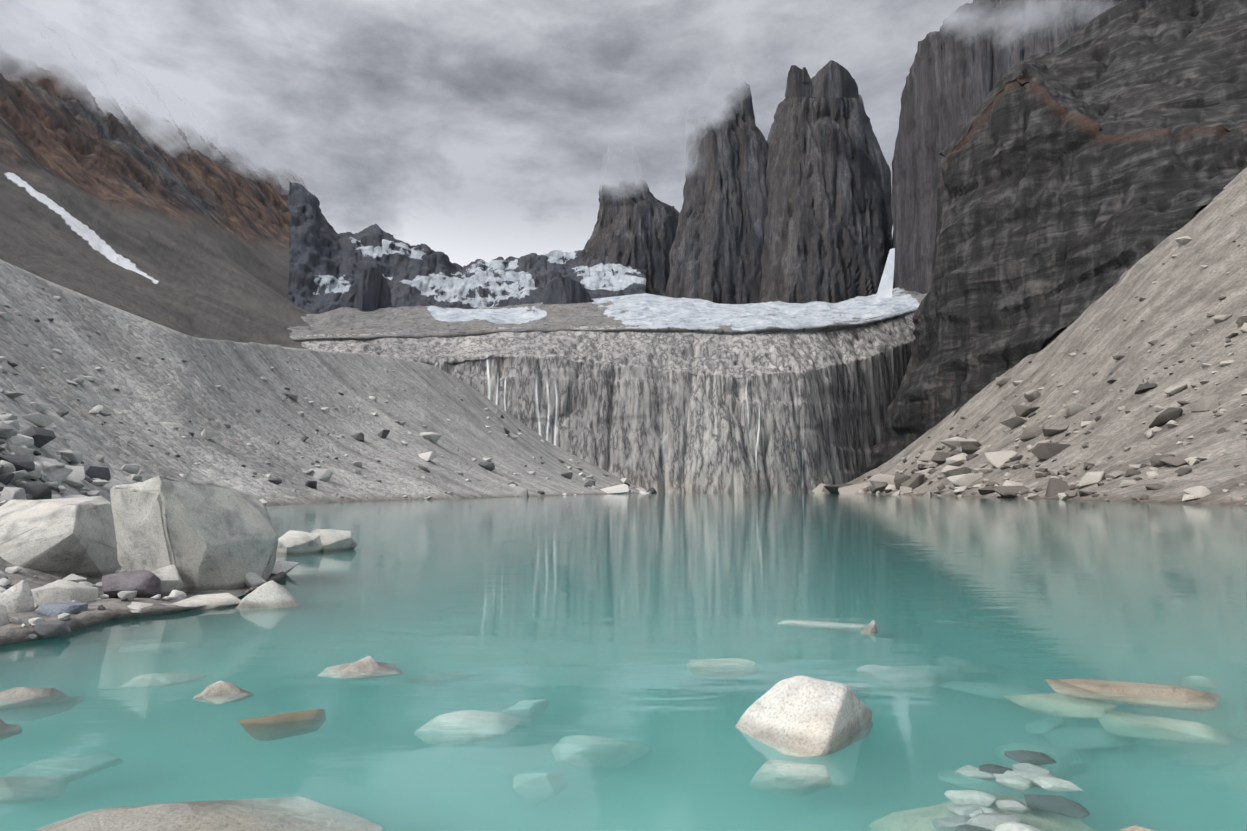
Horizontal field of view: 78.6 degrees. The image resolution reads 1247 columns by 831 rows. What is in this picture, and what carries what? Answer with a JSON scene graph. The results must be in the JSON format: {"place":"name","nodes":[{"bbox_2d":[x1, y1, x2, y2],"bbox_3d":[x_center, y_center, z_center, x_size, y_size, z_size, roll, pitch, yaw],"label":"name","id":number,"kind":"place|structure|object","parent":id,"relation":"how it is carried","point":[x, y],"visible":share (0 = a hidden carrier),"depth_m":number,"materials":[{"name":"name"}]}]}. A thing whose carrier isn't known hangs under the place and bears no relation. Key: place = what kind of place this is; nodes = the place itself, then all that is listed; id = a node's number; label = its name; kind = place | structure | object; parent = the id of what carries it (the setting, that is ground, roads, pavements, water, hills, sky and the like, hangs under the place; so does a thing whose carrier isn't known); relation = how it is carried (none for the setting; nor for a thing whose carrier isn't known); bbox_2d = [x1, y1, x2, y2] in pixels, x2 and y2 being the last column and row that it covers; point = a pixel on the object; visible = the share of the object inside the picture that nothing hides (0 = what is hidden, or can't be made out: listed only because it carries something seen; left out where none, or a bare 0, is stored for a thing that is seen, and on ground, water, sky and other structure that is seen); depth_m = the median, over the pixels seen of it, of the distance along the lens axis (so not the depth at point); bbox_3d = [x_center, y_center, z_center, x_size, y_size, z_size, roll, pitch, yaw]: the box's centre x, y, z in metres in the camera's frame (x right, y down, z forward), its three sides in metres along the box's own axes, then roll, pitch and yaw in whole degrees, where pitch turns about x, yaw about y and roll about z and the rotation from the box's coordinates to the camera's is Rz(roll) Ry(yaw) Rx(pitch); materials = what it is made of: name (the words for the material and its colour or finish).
{"place":"outdoors","nodes":[
{"label":"outdoors","id":0,"kind":"place"},
{"bbox_2d":[0,420,285,645],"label":"shore ground","id":1,"kind":"structure","parent":0,"point":[11,633],"depth_m":8.46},
{"bbox_2d":[0,604,9,625],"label":"rock","id":2,"kind":"object","parent":1,"relation":"on","point":[4,618],"visible":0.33,"depth_m":7.12,"materials":[{"name":"stone"}]},
{"bbox_2d":[0,580,34,612],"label":"rock","id":3,"kind":"object","parent":1,"relation":"on","point":[17,597],"visible":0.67,"depth_m":7.94,"materials":[{"name":"stone"}]},
{"bbox_2d":[0,496,119,575],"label":"boulder","id":4,"kind":"object","parent":1,"relation":"on","point":[76,535],"visible":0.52,"depth_m":11.63,"materials":[{"name":"stone"}]},
{"bbox_2d":[35,602,87,616],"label":"rock","id":5,"kind":"object","parent":1,"relation":"on","point":[51,609],"visible":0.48,"depth_m":7.75,"materials":[{"name":"grey stone"}]},
{"bbox_2d":[31,579,98,606],"bbox_3d":[-6.368,2.075,8.642,0.668,0.425,0.609,3,-7,-32],"label":"rock","id":6,"kind":"object","parent":1,"relation":"on","point":[63,591],"visible":0.62,"depth_m":8.47,"materials":[{"name":"stone"}]},
{"bbox_2d":[102,570,160,598],"bbox_3d":[-6.138,2.179,9.579,0.705,0.416,0.610,0,-6,-1],"label":"rock","id":7,"kind":"object","parent":1,"relation":"on","point":[144,583],"visible":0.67,"depth_m":9.40,"materials":[{"name":"grey stone"}]},
{"bbox_2d":[127,602,170,608],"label":"rock","id":8,"kind":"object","parent":1,"relation":"on","point":[135,605],"depth_m":8.31,"materials":[{"name":"stone"}]},
{"bbox_2d":[0,414,298,638],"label":"shore rubble","id":9,"kind":"object","parent":1,"relation":"on","point":[19,462],"visible":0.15,"depth_m":17.24,"materials":[{"name":"grey stone"}]},
{"bbox_2d":[151,565,183,595],"bbox_3d":[-6.040,2.182,9.846,0.578,0.453,0.502,6,-8,-45],"label":"rock","id":10,"kind":"object","parent":1,"relation":"on","point":[169,577],"visible":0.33,"depth_m":9.81,"materials":[{"name":"stone"}]},
{"bbox_2d":[110,476,277,590],"bbox_3d":[-6.068,1.921,11.005,1.866,2.047,1.999,-3,-6,30],"label":"boulder","id":11,"kind":"object","parent":1,"relation":"on","point":[205,536],"visible":0.77,"depth_m":10.36,"materials":[{"name":"stone"}]},
{"bbox_2d":[171,593,240,609],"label":"slab","id":12,"kind":"structure","parent":1,"relation":"on","point":[214,601],"depth_m":8.78,"materials":[{"name":"stone"}]},
{"bbox_2d":[276,530,321,554],"bbox_3d":[-7.160,2.867,16.422,1.129,0.764,0.938,-4,-7,36],"label":"round rock","id":13,"kind":"object","parent":1,"relation":"on","point":[292,542],"visible":0.46,"depth_m":16.14,"materials":[{"name":"stone"}]},
{"bbox_2d":[0,22,311,348],"bbox_3d":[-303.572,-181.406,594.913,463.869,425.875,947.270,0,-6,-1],"label":"mountain","id":14,"kind":"structure","parent":0,"point":[113,206],"depth_m":491.49,"materials":[{"name":"grey stone"}]},
{"bbox_2d":[0,259,641,504],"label":"moraine","id":15,"kind":"structure","parent":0,"point":[154,400],"depth_m":106.18,"materials":[{"name":"grey gravel"}]},
{"bbox_2d":[0,288,657,505],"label":"moraine stones","id":16,"kind":"object","parent":15,"relation":"on","point":[42,420],"visible":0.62,"depth_m":104.81,"materials":[{"name":"grey stone"}]},
{"bbox_2d":[287,181,646,313],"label":"ridge","id":17,"kind":"structure","parent":0,"point":[328,263],"depth_m":604.07,"materials":[{"name":"grey stone"}]},
{"bbox_2d":[581,149,678,295],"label":"rock tower","id":18,"kind":"structure","parent":17,"relation":"on","point":[635,227],"depth_m":655.69,"materials":[{"name":"stone"}]},
{"bbox_2d":[0,0,1042,266],"label":"sky","id":19,"kind":"structure","parent":0,"point":[468,131],"materials":[{"name":"grey"}]},
{"bbox_2d":[289,306,915,492],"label":"cliff band","id":20,"kind":"object","parent":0,"point":[700,412],"visible":0.48,"depth_m":373.40,"materials":[{"name":"grey stone"}]},
{"bbox_2d":[288,287,927,340],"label":"glacier","id":21,"kind":"object","parent":20,"relation":"on","point":[656,313],"visible":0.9,"depth_m":474.45,"materials":[{"name":"white ice"}]},
{"bbox_2d":[344,266,391,310],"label":"rock outcrop","id":22,"kind":"object","parent":21,"relation":"on","point":[369,289],"visible":0.98,"depth_m":514.30,"materials":[{"name":"grey stone"}]},
{"bbox_2d":[543,276,593,304],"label":"rock outcrop","id":23,"kind":"object","parent":21,"relation":"on","point":[565,290],"visible":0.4,"depth_m":531.64,"materials":[{"name":"grey stone"}]},
{"bbox_2d":[665,63,768,303],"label":"rock tower","id":24,"kind":"structure","parent":21,"relation":"on","point":[716,252],"depth_m":616.04,"materials":[{"name":"stone"}]},
{"bbox_2d":[759,94,892,303],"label":"rock tower","id":25,"kind":"structure","parent":21,"relation":"on","point":[828,229],"depth_m":596.94,"materials":[{"name":"stone"}]},
{"bbox_2d":[875,248,894,298],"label":"snow couloir","id":26,"kind":"structure","parent":21,"relation":"attached to","point":[885,288],"depth_m":537.67,"materials":[{"name":"white snow"}]},
{"bbox_2d":[0,493,1246,830],"bbox_3d":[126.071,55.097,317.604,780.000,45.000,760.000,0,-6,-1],"label":"lake water","id":27,"kind":"structure","parent":0,"point":[590,663],"depth_m":5.57,"materials":[{"name":"teal liquid"}]},
{"bbox_2d":[0,718,5,726],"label":"rock","id":28,"kind":"object","parent":27,"relation":"on","point":[2,723],"visible":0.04,"depth_m":4.37,"materials":[{"name":"stone"}]},
{"bbox_2d":[0,687,42,696],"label":"rock","id":29,"kind":"object","parent":27,"relation":"on","point":[19,691],"visible":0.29,"depth_m":5.01,"materials":[{"name":"stone"}]},
{"bbox_2d":[50,803,193,830],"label":"rock","id":30,"kind":"object","parent":27,"relation":"on","point":[166,817],"visible":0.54,"depth_m":3.09,"materials":[{"name":"stone"}]},
{"bbox_2d":[200,681,239,694],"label":"rock","id":31,"kind":"object","parent":27,"relation":"on","point":[221,687],"visible":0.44,"depth_m":5.06,"materials":[{"name":"stone"}]},
{"bbox_2d":[237,580,297,607],"bbox_3d":[-4.155,2.241,8.988,0.753,0.588,0.510,0,-6,-1],"label":"rock","id":32,"kind":"object","parent":27,"relation":"on","point":[272,593],"visible":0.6,"depth_m":8.84,"materials":[{"name":"stone"}]},
{"bbox_2d":[310,529,356,551],"bbox_3d":[-6.643,2.961,17.319,0.975,0.761,0.943,-4,-7,36],"label":"round rock","id":33,"kind":"object","parent":27,"relation":"on","point":[335,540],"visible":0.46,"depth_m":17.02,"materials":[{"name":"stone"}]},
{"bbox_2d":[341,656,378,672],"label":"rock","id":34,"kind":"object","parent":27,"relation":"on","point":[367,663],"visible":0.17,"depth_m":5.75,"materials":[{"name":"stone"}]},
{"bbox_2d":[736,675,871,753],"bbox_3d":[1.139,1.759,4.290,0.850,0.548,0.619,3,-6,-26],"label":"rock","id":35,"kind":"object","parent":27,"relation":"on","point":[815,715],"visible":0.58,"depth_m":4.19,"materials":[{"name":"stone"}]},
{"bbox_2d":[864,620,877,631],"bbox_3d":[2.360,2.164,7.318,0.154,0.407,0.185,-1,-6,7],"label":"rock tip","id":36,"kind":"object","parent":27,"relation":"in","point":[871,626],"visible":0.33,"depth_m":7.28,"materials":[{"name":"stone"}]},
{"bbox_2d":[1061,678,1205,696],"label":"slab","id":37,"kind":"structure","parent":27,"relation":"on","point":[1133,688],"depth_m":5.08,"materials":[{"name":"beige stone"}]},
{"bbox_2d":[1119,825,1153,830],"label":"rock","id":38,"kind":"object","parent":27,"relation":"on","point":[1134,828],"depth_m":2.95,"materials":[{"name":"beige stone"}]},
{"bbox_2d":[785,65,814,97],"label":"rock peak","id":39,"kind":"structure","parent":0,"point":[796,86],"depth_m":583.59,"materials":[{"name":"stone"}]},
{"bbox_2d":[802,67,810,82],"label":"rock pinnacle","id":40,"kind":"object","parent":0,"point":[805,76],"depth_m":582.92,"materials":[{"name":"stone"}]},
{"bbox_2d":[808,60,858,97],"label":"rock peak","id":41,"kind":"structure","parent":0,"point":[832,78],"depth_m":576.99,"materials":[{"name":"stone"}]},
{"bbox_2d":[811,215,1246,504],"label":"talus","id":42,"kind":"structure","parent":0,"point":[961,479],"depth_m":160.77,"materials":[{"name":"grey stone"}]},
{"bbox_2d":[848,167,1246,504],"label":"scree","id":43,"kind":"structure","parent":42,"relation":"on","point":[1186,291],"depth_m":178.01,"materials":[{"name":"grey gravel"}]},
{"bbox_2d":[891,0,1201,341],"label":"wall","id":44,"kind":"structure","parent":0,"point":[955,75],"depth_m":534.12,"materials":[{"name":"stone"}]},
{"bbox_2d":[865,0,1246,472],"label":"dark cliff","id":45,"kind":"structure","parent":0,"point":[1082,169],"depth_m":297.32,"materials":[{"name":"grey stone"}]}
]}

